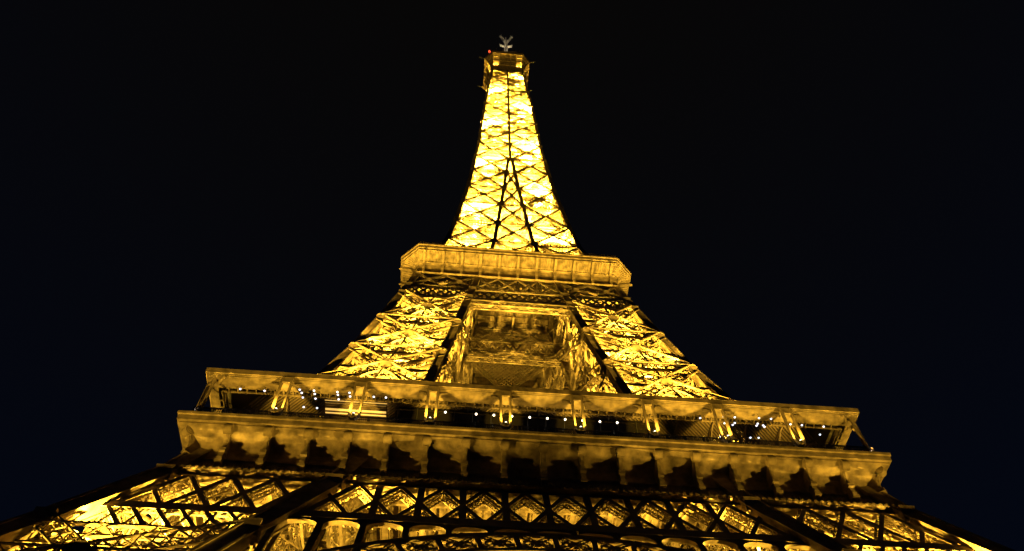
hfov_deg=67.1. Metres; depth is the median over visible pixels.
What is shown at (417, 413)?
glass front
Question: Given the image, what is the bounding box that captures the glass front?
[397,406,654,437]
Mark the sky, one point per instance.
(813, 202)
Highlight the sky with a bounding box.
[0,0,1023,550]
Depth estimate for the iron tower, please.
76.68 m
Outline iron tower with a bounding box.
[0,35,1014,550]
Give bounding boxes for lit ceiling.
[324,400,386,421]

